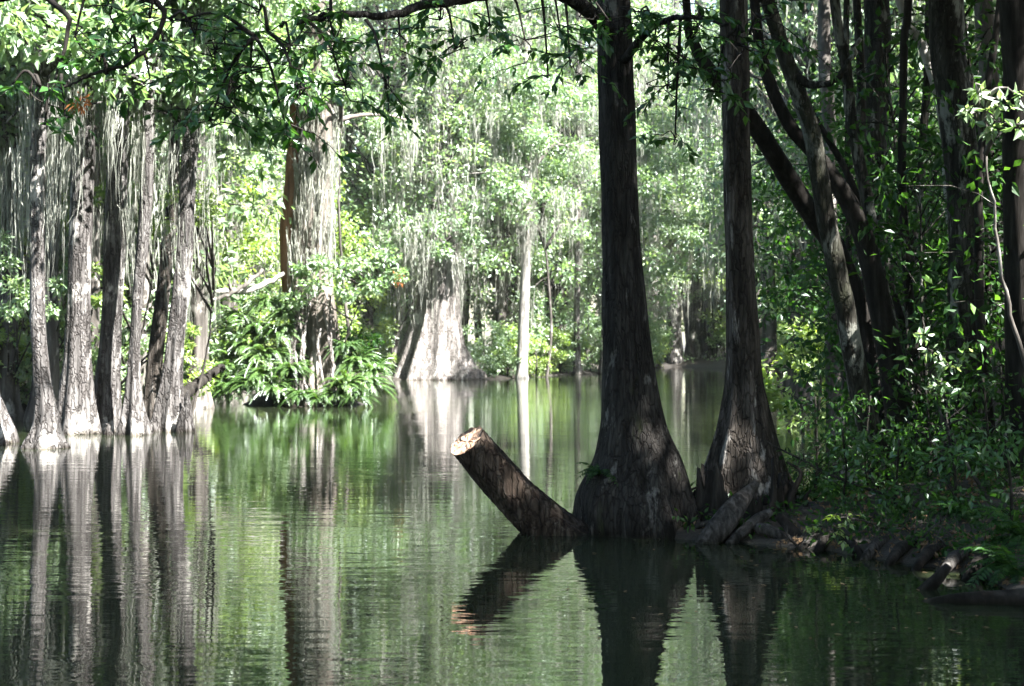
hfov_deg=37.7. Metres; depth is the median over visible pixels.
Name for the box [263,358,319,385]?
fern
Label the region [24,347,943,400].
undergrowth
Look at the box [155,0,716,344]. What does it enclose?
sky
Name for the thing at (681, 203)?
leafy tree
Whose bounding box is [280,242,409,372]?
shrub
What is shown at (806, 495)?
cypress knee
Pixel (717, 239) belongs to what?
leafy tree
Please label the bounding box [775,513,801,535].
root
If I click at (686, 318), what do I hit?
leafy tree
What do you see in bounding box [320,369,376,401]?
fern
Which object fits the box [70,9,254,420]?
cypress tree
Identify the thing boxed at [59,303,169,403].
shrub
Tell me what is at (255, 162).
tree
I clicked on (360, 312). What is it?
shrub
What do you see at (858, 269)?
understory tree
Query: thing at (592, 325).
shrub
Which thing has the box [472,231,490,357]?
leafy tree
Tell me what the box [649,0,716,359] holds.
cypress tree
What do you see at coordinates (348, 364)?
fern
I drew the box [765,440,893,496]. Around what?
dead twig
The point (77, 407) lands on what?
cypress tree
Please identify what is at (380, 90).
leafy tree
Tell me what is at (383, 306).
leafy tree
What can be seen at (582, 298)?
leafy tree
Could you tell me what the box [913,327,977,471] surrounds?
understory tree
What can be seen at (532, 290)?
leafy tree
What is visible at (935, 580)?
sunken log
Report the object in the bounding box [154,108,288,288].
leafy tree
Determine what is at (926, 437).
shrub
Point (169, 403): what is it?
cypress tree
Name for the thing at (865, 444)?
shrub
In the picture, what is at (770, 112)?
leafy tree
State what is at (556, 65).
leafy tree
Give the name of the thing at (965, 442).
shrub
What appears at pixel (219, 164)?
leafy tree
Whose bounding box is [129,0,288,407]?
cypress tree
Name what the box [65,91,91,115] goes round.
dead leaf cluster
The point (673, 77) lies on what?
leafy tree
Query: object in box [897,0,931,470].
tree
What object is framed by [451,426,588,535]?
cut log
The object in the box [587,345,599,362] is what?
shrub
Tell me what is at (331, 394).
fern
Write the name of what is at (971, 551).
dead twig
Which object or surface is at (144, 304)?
cypress tree
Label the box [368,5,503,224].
understory tree
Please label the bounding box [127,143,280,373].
leafy tree
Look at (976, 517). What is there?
undergrowth
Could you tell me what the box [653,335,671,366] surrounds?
shrub
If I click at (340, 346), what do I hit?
fern
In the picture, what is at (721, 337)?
shrub
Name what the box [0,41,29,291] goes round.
leafy tree
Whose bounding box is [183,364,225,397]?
fallen log
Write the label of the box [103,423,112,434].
cypress knee
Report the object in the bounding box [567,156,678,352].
leafy tree
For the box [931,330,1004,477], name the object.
shrub
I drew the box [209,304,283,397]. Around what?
shrub
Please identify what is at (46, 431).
cypress tree
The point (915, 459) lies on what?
shrub
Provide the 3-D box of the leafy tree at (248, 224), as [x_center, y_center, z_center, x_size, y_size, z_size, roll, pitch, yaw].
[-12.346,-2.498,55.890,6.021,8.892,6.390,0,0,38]
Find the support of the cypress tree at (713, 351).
on the ground
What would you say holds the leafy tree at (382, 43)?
on the ground
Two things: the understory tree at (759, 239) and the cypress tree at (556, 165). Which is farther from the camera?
the cypress tree at (556, 165)
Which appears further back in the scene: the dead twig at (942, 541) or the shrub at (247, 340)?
the shrub at (247, 340)
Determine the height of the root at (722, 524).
0.726 m
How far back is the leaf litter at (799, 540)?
14.03 m
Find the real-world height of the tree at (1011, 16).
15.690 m
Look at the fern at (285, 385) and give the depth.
44.45 m
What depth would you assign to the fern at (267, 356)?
44.99 m
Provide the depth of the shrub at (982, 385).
14.79 m
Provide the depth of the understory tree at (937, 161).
18.81 m
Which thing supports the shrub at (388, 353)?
on the ground
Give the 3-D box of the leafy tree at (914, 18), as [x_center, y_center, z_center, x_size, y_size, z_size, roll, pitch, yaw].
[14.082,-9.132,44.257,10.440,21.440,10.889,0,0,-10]
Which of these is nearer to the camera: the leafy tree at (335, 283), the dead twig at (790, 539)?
the dead twig at (790, 539)
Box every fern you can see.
[211,376,256,403]
[212,359,242,385]
[213,350,265,384]
[214,305,261,329]
[214,338,275,363]
[217,373,281,403]
[226,315,283,346]
[228,364,289,396]
[231,343,292,378]
[242,294,290,319]
[243,375,307,405]
[249,321,307,353]
[260,307,308,332]
[262,340,310,368]
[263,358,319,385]
[275,388,321,406]
[302,391,333,406]
[314,387,354,406]
[320,339,369,361]
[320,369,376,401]
[334,348,382,375]
[335,387,381,407]
[336,374,398,403]
[349,358,396,387]
[575,462,617,485]
[803,513,901,550]
[928,495,992,527]
[961,535,1023,586]
[966,505,1023,549]
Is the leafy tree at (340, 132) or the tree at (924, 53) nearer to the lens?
the tree at (924, 53)
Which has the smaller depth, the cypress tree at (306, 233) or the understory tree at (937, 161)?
the understory tree at (937, 161)
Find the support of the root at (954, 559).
on the ground
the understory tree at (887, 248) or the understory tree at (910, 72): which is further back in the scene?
the understory tree at (910, 72)
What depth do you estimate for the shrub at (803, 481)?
15.83 m
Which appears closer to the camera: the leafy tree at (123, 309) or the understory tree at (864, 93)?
the understory tree at (864, 93)
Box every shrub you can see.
[0,319,31,386]
[3,301,66,404]
[18,294,130,388]
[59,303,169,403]
[124,331,219,399]
[147,308,253,399]
[183,295,262,372]
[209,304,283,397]
[211,277,290,396]
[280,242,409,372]
[336,326,385,400]
[337,306,374,333]
[342,323,371,371]
[343,307,403,362]
[371,332,399,370]
[462,319,517,377]
[472,320,517,374]
[477,328,537,375]
[516,332,558,376]
[528,322,571,373]
[536,318,594,372]
[552,330,590,367]
[561,313,602,371]
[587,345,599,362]
[649,320,671,365]
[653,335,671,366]
[702,308,725,350]
[761,315,825,426]
[776,389,875,500]
[777,318,823,371]
[777,327,783,368]
[778,417,904,508]
[785,451,828,491]
[801,387,938,491]
[802,431,862,489]
[832,428,953,513]
[848,357,996,478]
[859,383,994,486]
[885,422,1006,515]
[910,370,1023,489]
[926,423,1023,534]
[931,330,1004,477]
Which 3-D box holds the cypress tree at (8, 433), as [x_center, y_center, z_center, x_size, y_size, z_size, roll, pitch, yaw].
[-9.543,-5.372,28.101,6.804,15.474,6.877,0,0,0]
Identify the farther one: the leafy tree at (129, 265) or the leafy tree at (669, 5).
the leafy tree at (669, 5)
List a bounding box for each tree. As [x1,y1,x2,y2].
[0,0,182,444]
[0,0,192,448]
[0,0,255,146]
[0,0,306,432]
[0,3,181,420]
[0,5,223,421]
[0,7,263,323]
[0,20,226,299]
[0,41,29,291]
[0,101,238,393]
[0,104,107,377]
[0,106,137,355]
[0,118,70,327]
[0,227,67,376]
[19,128,222,294]
[28,0,233,434]
[58,5,294,370]
[58,10,353,435]
[60,110,242,351]
[60,266,155,357]
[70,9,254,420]
[91,180,201,384]
[124,0,844,539]
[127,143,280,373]
[127,159,279,343]
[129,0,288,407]
[130,0,311,431]
[149,180,226,416]
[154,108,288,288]
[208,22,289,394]
[212,60,289,311]
[213,0,363,312]
[216,110,349,305]
[219,205,335,367]
[239,0,418,406]
[247,8,283,207]
[250,177,375,345]
[264,73,381,313]
[268,0,367,340]
[268,173,366,322]
[273,0,367,376]
[275,0,464,327]
[277,0,455,368]
[331,201,413,370]
[333,173,419,338]
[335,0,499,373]
[337,64,421,316]
[342,0,492,343]
[354,132,482,349]
[355,5,397,351]
[358,36,518,321]
[358,168,460,337]
[360,0,546,379]
[362,167,506,368]
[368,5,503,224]
[371,0,515,343]
[417,0,597,358]
[419,0,557,276]
[419,2,588,355]
[453,0,597,378]
[453,47,582,324]
[464,59,599,354]
[464,166,586,359]
[469,5,599,376]
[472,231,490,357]
[483,0,654,374]
[483,7,588,324]
[487,0,662,321]
[487,72,601,365]
[517,151,600,349]
[530,119,598,315]
[532,0,702,373]
[537,209,598,350]
[540,0,699,278]
[542,13,637,353]
[551,0,702,239]
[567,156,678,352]
[569,118,671,317]
[571,0,702,257]
[589,177,701,363]
[591,0,714,336]
[594,117,709,328]
[634,0,716,367]
[636,0,715,363]
[644,0,923,402]
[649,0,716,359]
[653,0,801,330]
[654,12,795,344]
[658,121,713,341]
[660,7,725,358]
[666,225,724,349]
[672,0,912,388]
[681,22,724,337]
[682,0,892,458]
[695,251,784,345]
[702,137,725,316]
[704,0,799,504]
[712,60,944,329]
[718,20,1003,392]
[721,3,923,215]
[749,0,926,480]
[749,1,831,371]
[750,0,995,276]
[752,73,944,446]
[752,90,944,330]
[754,100,945,384]
[758,0,895,489]
[758,65,946,284]
[758,69,782,383]
[760,130,1001,433]
[767,0,1002,373]
[776,239,784,329]
[795,211,1004,438]
[797,24,1002,416]
[807,0,1002,208]
[808,147,1004,473]
[814,111,940,459]
[817,0,843,437]
[829,0,909,388]
[837,88,979,378]
[839,64,947,361]
[843,0,864,469]
[846,14,1023,417]
[853,0,866,456]
[863,0,894,280]
[887,0,1004,398]
[887,36,1002,317]
[895,0,948,248]
[896,81,1001,292]
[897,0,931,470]
[902,1,930,344]
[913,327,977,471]
[928,0,985,471]
[956,81,1023,367]
[974,0,999,463]
[974,0,1004,430]
[999,0,1023,476]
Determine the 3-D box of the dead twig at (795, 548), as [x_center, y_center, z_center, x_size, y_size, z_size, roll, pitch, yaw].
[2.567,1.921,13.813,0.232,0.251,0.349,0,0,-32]
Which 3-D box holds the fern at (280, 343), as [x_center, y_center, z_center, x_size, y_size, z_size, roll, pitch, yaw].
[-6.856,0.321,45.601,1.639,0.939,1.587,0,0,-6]
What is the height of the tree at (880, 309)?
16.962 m
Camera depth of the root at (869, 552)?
13.30 m
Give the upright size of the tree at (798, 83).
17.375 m
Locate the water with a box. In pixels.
[0,367,1023,685]
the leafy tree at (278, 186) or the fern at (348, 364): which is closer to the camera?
the fern at (348, 364)
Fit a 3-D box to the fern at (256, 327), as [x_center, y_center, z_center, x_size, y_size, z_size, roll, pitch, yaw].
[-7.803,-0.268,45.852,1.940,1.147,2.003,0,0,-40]
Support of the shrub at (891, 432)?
on the ground
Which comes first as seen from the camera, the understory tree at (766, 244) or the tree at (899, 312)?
the tree at (899, 312)
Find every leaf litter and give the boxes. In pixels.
[567,549,995,638]
[683,468,1023,584]
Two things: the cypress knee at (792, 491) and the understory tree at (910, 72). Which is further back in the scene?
the understory tree at (910, 72)
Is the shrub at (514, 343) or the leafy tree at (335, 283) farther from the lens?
the leafy tree at (335, 283)
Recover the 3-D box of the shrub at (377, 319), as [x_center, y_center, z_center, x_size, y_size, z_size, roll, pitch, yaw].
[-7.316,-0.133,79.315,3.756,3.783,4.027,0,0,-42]
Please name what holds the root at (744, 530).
on the ground
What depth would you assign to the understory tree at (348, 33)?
44.87 m
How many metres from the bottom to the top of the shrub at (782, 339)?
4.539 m
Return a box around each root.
[548,498,583,528]
[695,480,759,543]
[695,520,708,528]
[725,508,772,543]
[754,523,787,538]
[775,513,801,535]
[798,527,824,548]
[813,529,837,551]
[835,533,862,556]
[860,535,891,559]
[883,540,916,565]
[911,544,944,570]
[940,549,970,573]
[961,552,989,580]
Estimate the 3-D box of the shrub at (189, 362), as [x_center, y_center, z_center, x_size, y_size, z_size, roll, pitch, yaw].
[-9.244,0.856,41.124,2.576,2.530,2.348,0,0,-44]
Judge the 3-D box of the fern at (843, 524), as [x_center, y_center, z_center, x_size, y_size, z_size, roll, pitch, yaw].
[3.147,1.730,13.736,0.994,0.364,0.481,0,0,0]
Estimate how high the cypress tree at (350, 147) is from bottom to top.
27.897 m
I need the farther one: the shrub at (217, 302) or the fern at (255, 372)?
the shrub at (217, 302)
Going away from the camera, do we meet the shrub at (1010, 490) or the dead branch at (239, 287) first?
the shrub at (1010, 490)
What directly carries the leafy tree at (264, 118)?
on the ground
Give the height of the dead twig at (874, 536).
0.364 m
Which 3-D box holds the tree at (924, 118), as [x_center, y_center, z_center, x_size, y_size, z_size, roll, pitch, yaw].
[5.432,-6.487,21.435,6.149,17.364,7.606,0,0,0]
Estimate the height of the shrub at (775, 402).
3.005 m
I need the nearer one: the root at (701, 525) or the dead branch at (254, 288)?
the root at (701, 525)
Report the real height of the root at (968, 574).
0.206 m
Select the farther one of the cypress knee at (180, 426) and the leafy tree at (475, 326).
the leafy tree at (475, 326)
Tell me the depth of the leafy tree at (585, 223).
105.44 m
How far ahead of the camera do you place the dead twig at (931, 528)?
13.25 m
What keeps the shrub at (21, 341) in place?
on the ground
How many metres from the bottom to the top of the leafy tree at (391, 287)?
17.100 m
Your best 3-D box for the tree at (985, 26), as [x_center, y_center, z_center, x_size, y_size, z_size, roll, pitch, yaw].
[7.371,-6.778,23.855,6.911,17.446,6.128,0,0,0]
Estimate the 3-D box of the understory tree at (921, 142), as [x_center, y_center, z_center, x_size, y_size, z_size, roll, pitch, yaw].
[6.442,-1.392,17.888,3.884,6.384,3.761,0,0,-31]
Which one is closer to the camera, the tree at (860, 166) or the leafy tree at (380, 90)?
the tree at (860, 166)
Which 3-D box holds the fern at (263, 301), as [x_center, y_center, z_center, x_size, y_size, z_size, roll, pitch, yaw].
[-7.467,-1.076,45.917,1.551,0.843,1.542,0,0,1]
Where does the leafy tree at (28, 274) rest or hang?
on the ground
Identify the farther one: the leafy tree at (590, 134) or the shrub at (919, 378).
the leafy tree at (590, 134)
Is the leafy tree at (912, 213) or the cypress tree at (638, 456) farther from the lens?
the leafy tree at (912, 213)
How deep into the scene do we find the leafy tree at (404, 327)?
86.76 m
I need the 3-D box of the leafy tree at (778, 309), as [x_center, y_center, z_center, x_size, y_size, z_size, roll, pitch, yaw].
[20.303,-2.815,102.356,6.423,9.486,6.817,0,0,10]
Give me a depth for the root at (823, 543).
13.75 m
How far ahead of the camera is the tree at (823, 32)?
29.88 m
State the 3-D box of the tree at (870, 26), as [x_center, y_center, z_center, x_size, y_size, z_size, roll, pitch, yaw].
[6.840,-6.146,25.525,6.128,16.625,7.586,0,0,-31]
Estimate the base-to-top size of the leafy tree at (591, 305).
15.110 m
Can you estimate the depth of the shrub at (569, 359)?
89.60 m
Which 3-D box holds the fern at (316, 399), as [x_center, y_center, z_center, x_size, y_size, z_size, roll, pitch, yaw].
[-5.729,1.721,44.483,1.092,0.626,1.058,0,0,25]
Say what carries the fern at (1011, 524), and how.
on the ground
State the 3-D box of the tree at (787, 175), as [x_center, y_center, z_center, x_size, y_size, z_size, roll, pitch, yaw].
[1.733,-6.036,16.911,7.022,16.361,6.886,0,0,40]
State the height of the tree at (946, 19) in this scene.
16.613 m
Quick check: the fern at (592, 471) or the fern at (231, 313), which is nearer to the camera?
the fern at (592, 471)
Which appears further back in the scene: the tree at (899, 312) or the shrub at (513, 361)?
the shrub at (513, 361)
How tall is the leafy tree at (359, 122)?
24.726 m
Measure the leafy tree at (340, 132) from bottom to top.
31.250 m
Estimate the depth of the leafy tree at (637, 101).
107.55 m
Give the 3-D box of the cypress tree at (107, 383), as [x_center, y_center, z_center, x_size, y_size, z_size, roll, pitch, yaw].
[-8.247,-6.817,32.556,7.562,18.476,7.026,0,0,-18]
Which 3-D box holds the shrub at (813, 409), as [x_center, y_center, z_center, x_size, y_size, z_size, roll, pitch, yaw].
[3.179,1.277,15.642,1.229,1.595,1.440,0,0,14]
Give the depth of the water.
12.26 m
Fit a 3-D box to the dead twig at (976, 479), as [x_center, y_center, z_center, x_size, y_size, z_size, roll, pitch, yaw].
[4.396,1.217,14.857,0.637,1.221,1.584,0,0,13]
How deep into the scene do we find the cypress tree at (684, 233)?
115.93 m
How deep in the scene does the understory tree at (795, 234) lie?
52.39 m
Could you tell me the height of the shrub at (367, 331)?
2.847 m
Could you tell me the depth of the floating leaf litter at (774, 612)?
10.46 m
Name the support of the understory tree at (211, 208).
on the ground
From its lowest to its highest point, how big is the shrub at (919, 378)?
1.914 m
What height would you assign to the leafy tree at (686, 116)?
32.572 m
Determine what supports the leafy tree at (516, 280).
on the ground
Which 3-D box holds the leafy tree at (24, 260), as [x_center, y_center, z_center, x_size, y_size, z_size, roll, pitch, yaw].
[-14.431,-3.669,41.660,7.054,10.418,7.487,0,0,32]
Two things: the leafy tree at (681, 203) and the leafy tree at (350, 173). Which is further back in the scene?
the leafy tree at (681, 203)
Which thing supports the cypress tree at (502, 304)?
on the ground
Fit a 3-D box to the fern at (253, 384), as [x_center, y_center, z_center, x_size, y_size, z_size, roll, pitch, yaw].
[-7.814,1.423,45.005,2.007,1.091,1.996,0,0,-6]
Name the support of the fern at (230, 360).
on the ground
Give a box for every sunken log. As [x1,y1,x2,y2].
[917,563,951,589]
[921,588,1023,604]
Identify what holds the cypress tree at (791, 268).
on the ground
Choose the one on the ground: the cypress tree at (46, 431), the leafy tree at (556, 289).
the leafy tree at (556, 289)
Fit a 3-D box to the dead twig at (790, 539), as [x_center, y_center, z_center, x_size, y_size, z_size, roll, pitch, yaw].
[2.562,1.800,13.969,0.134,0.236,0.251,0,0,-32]
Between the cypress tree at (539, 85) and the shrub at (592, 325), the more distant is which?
the shrub at (592, 325)
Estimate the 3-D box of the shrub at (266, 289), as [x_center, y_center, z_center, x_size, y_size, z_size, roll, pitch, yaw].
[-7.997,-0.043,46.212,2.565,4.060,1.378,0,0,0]
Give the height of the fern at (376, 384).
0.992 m
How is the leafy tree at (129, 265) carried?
on the ground
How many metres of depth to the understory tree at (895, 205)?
17.64 m
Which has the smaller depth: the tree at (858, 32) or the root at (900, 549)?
the root at (900, 549)
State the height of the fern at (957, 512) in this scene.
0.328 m
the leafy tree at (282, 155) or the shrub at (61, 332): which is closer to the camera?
the shrub at (61, 332)
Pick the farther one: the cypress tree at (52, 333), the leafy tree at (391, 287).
the leafy tree at (391, 287)
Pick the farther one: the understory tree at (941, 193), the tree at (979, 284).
the understory tree at (941, 193)
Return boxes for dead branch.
[208,261,263,303]
[208,272,284,295]
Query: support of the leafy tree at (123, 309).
on the ground
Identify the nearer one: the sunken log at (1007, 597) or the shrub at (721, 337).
the sunken log at (1007, 597)
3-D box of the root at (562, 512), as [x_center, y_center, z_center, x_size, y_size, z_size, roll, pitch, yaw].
[0.587,1.806,14.994,0.503,0.520,0.169,0,0,0]
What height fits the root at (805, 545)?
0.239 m
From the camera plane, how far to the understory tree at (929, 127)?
30.17 m
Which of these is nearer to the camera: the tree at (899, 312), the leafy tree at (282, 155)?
the tree at (899, 312)
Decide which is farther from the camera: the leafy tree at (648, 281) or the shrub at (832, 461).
the leafy tree at (648, 281)
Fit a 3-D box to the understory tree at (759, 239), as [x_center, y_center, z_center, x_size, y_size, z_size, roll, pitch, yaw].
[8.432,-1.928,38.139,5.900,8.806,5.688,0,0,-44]
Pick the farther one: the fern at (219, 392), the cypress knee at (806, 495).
the fern at (219, 392)
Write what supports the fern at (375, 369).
on the ground
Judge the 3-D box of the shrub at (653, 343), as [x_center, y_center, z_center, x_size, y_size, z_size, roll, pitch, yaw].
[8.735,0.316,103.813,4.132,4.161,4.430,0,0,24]
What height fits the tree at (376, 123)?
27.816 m
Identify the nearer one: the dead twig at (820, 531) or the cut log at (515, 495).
the dead twig at (820, 531)
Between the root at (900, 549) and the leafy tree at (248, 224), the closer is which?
the root at (900, 549)
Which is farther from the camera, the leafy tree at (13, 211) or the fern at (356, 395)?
the fern at (356, 395)
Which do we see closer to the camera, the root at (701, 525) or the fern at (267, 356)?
the root at (701, 525)
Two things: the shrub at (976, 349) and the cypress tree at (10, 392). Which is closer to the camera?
the shrub at (976, 349)
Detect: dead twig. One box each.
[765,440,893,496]
[777,524,798,547]
[780,540,803,549]
[805,523,829,538]
[872,508,894,539]
[895,513,927,538]
[908,377,996,484]
[913,513,946,547]
[923,406,988,497]
[927,501,958,549]
[944,513,979,553]
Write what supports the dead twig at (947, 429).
on the ground
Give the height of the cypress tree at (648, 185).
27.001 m
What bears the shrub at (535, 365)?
on the ground
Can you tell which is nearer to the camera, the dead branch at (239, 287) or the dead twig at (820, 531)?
the dead twig at (820, 531)
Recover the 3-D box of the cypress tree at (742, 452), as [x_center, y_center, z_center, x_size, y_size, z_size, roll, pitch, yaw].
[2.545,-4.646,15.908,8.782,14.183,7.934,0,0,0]
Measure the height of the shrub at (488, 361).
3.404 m
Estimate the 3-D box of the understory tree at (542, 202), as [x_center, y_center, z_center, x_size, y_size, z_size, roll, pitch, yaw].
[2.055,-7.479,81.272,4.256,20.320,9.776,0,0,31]
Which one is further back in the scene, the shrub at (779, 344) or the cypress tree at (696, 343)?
the cypress tree at (696, 343)
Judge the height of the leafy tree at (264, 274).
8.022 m
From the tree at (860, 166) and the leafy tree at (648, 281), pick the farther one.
the leafy tree at (648, 281)
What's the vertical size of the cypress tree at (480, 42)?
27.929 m
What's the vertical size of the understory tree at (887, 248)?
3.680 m
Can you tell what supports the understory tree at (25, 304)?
on the ground
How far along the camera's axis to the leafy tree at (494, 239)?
88.18 m
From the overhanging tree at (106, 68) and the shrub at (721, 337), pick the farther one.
the shrub at (721, 337)
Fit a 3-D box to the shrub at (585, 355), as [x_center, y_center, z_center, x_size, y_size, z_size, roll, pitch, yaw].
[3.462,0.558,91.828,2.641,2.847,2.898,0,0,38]
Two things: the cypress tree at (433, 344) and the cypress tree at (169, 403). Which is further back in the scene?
the cypress tree at (433, 344)
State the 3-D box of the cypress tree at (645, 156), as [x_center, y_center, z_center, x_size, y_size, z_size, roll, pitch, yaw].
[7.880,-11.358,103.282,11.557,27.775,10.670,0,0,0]
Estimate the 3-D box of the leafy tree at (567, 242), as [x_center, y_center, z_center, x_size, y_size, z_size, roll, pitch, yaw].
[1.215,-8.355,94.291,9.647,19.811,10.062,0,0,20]
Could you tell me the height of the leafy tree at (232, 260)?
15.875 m
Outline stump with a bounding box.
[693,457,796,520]
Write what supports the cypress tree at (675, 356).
on the ground
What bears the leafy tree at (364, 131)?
on the ground
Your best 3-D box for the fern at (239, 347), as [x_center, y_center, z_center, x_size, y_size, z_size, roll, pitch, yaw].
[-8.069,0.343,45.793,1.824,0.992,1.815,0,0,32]
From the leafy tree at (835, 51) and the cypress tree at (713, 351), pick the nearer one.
the leafy tree at (835, 51)
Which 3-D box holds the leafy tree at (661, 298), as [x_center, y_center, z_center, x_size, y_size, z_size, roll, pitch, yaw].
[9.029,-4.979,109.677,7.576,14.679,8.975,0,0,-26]
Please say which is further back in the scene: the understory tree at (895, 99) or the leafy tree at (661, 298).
the leafy tree at (661, 298)
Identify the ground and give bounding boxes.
[20,345,1023,588]
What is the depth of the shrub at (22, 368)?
37.45 m
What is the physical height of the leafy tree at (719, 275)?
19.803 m
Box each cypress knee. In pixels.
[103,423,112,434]
[175,406,185,431]
[184,390,194,431]
[786,461,802,507]
[803,489,811,506]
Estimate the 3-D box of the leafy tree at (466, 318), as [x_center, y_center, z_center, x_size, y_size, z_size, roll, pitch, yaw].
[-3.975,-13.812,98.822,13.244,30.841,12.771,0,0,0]
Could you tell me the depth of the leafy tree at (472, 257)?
86.30 m
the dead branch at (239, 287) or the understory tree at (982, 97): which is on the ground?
the understory tree at (982, 97)
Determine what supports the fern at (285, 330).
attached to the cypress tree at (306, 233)
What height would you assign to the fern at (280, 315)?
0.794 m
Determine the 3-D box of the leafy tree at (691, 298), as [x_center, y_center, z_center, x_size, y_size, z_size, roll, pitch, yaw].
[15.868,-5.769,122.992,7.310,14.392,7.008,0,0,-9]
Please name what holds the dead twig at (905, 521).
on the ground
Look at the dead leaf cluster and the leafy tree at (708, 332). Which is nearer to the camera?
the dead leaf cluster
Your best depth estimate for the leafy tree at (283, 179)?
78.27 m
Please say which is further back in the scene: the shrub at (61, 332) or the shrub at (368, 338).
the shrub at (368, 338)
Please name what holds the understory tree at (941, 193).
on the ground
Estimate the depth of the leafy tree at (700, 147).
84.29 m
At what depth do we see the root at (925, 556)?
12.69 m
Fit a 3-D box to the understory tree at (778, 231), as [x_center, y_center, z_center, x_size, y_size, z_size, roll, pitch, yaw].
[6.167,-1.225,27.097,4.720,7.045,4.550,0,0,26]
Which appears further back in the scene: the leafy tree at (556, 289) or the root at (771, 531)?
the leafy tree at (556, 289)
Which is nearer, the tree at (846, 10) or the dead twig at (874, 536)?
the dead twig at (874, 536)
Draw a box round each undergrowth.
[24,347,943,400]
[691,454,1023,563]
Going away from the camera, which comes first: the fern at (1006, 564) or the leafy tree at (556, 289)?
the fern at (1006, 564)
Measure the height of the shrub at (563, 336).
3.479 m
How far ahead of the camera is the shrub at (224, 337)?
45.63 m
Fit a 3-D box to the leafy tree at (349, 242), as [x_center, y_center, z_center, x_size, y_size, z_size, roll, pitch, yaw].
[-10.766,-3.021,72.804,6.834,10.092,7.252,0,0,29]
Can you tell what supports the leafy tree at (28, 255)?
on the ground
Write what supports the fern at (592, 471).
attached to the cypress tree at (638, 456)
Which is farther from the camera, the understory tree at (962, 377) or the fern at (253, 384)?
the fern at (253, 384)
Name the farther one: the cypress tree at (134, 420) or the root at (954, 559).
the cypress tree at (134, 420)
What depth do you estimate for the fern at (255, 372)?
44.64 m
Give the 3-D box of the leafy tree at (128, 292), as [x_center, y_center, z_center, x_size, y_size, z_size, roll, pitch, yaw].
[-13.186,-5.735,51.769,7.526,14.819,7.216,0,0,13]
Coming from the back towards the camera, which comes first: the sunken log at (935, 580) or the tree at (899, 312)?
the tree at (899, 312)
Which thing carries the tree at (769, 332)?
on the ground
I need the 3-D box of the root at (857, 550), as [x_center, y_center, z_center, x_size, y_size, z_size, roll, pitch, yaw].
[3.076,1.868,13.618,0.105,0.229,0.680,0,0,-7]
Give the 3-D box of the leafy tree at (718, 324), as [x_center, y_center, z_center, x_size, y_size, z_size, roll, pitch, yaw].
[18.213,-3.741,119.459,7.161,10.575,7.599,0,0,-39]
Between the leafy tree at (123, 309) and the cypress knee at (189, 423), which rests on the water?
the cypress knee at (189, 423)
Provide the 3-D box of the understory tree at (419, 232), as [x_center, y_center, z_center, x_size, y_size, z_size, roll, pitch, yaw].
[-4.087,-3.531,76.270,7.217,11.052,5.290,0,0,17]
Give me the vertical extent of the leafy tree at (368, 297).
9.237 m
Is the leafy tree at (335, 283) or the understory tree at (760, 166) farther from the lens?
the leafy tree at (335, 283)
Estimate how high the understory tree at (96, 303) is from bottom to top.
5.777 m
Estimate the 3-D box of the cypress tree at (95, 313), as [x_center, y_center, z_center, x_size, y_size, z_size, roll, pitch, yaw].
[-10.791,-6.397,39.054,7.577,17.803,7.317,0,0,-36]
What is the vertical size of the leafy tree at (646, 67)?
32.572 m

